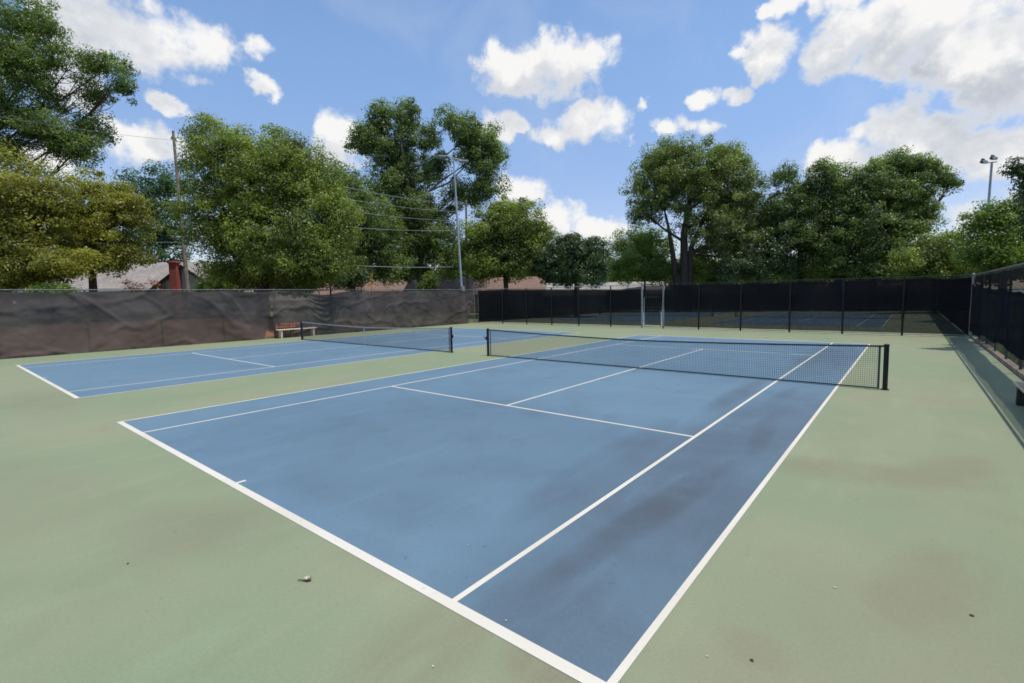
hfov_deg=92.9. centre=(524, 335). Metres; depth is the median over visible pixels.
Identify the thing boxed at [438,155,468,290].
court light
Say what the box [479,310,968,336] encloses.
court surface
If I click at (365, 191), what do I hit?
power line
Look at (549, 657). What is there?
court lines
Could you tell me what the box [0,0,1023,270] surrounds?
sky
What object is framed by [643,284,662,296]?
gate header
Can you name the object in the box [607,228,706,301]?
tree
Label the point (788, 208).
shade tree
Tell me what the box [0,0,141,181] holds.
shade tree
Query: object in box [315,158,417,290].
shade tree
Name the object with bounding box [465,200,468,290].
utility pole
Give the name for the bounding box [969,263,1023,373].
chain link fence
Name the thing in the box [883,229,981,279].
tree
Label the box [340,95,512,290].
oak tree
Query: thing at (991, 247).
tree
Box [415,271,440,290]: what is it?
garden bush
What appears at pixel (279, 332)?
wooden bench
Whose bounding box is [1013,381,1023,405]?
wooden bench
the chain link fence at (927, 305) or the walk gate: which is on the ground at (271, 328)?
the chain link fence at (927, 305)
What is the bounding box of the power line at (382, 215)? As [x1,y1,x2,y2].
[180,176,450,220]
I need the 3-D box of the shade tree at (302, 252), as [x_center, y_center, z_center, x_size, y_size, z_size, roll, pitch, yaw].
[-17.823,-8.432,34.069,14.357,14.609,8.773,-1,5,5]
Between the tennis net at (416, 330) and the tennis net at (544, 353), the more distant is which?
the tennis net at (416, 330)
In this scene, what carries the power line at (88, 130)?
attached to the utility pole at (185, 267)
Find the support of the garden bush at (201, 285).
on the ground at (271, 328)
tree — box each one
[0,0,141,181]
[0,138,120,291]
[37,167,167,291]
[106,159,201,262]
[122,278,167,291]
[150,109,367,318]
[225,262,378,293]
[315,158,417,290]
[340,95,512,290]
[451,194,561,287]
[604,223,679,281]
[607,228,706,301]
[617,131,778,284]
[707,216,821,283]
[757,157,851,281]
[777,253,902,282]
[791,154,880,280]
[828,145,964,279]
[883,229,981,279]
[949,190,1023,274]
[996,156,1023,239]
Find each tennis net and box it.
[300,321,453,352]
[484,328,889,389]
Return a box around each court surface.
[0,323,1023,682]
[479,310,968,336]
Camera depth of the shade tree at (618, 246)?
86.91 m
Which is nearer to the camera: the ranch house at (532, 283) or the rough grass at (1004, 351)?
the rough grass at (1004, 351)
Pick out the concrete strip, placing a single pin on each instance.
(749, 330)
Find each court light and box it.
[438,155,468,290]
[980,155,997,272]
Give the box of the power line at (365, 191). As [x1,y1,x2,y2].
[173,136,458,204]
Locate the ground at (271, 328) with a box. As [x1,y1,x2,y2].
[69,306,1023,368]
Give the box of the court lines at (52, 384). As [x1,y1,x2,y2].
[16,328,579,397]
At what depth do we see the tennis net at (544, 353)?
13.93 m
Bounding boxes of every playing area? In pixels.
[20,328,576,397]
[120,335,867,681]
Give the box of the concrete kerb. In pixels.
[971,335,1023,380]
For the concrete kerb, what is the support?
on the ground at (271, 328)
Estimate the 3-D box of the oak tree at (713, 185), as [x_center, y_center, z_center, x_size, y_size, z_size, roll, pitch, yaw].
[22.826,-14.212,62.418,21.902,22.766,10.311,-1,5,5]
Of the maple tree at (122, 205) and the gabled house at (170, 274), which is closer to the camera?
the maple tree at (122, 205)
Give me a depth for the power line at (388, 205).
50.04 m
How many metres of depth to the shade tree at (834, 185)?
57.02 m
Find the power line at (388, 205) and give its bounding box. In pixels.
[177,157,455,211]
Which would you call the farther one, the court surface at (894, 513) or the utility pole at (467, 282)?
the utility pole at (467, 282)
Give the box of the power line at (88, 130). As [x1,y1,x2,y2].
[4,117,166,139]
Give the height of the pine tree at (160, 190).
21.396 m
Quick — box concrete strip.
[476,322,957,336]
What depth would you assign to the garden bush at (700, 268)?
63.02 m
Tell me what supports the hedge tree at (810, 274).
on the ground at (271, 328)
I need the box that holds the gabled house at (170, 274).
[13,261,252,291]
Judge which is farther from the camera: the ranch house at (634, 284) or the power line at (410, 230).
the ranch house at (634, 284)
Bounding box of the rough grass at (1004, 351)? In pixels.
[980,336,1023,365]
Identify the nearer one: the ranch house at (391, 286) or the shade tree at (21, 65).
the shade tree at (21, 65)
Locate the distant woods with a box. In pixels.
[136,242,1012,292]
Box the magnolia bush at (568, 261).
[529,230,615,289]
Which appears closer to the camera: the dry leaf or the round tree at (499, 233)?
the dry leaf
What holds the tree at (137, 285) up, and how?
on the ground at (271, 328)
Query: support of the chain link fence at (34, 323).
on the ground at (271, 328)
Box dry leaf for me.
[298,576,310,581]
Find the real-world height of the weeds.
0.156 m
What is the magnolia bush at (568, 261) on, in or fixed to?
on the ground at (271, 328)
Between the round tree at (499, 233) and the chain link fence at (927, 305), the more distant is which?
the round tree at (499, 233)
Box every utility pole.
[171,131,189,291]
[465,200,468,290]
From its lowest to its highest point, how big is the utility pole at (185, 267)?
14.472 m
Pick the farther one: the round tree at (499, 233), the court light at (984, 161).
the round tree at (499, 233)
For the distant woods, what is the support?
on the ground at (271, 328)
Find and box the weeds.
[3,323,465,358]
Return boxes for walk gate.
[642,297,660,326]
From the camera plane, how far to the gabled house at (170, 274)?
42.93 m
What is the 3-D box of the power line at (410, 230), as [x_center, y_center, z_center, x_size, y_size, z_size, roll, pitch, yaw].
[-16.791,-10.720,46.548,26.532,0.742,0.031,-5,6,-40]
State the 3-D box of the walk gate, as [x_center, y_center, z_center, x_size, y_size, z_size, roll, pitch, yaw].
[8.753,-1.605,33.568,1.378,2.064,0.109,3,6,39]
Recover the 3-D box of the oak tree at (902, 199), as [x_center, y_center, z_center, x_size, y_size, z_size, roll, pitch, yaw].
[42.624,-12.165,55.681,15.294,19.096,9.253,0,5,16]
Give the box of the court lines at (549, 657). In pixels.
[117,335,869,682]
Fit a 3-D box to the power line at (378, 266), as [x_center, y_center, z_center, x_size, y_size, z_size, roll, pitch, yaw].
[-16.642,-7.124,46.542,26.241,0.957,0.048,-5,6,-40]
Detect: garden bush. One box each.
[23,281,81,292]
[191,264,241,291]
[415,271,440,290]
[676,254,745,284]
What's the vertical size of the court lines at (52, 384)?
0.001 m
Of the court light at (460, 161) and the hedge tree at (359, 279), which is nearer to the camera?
the hedge tree at (359, 279)
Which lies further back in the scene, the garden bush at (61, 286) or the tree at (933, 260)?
the tree at (933, 260)
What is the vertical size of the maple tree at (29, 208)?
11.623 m
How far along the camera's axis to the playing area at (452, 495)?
6.91 m
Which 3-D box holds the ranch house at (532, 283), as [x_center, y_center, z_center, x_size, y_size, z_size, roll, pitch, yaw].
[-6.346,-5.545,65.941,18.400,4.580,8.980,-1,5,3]
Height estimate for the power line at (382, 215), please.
1.595 m
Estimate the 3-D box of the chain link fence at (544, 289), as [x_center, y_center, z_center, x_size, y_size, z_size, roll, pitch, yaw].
[6.768,-3.967,58.271,0.113,3.122,35.740,3,6,38]
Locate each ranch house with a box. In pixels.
[312,279,405,294]
[403,277,545,312]
[546,281,667,289]
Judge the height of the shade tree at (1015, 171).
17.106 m
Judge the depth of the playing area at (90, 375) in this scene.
19.28 m
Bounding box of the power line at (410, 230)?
[187,206,454,230]
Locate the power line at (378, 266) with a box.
[188,250,462,267]
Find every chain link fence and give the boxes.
[0,289,474,358]
[475,275,971,335]
[477,289,619,321]
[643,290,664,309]
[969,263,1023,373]
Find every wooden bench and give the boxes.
[275,323,315,337]
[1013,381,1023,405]
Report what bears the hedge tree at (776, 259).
on the ground at (271, 328)

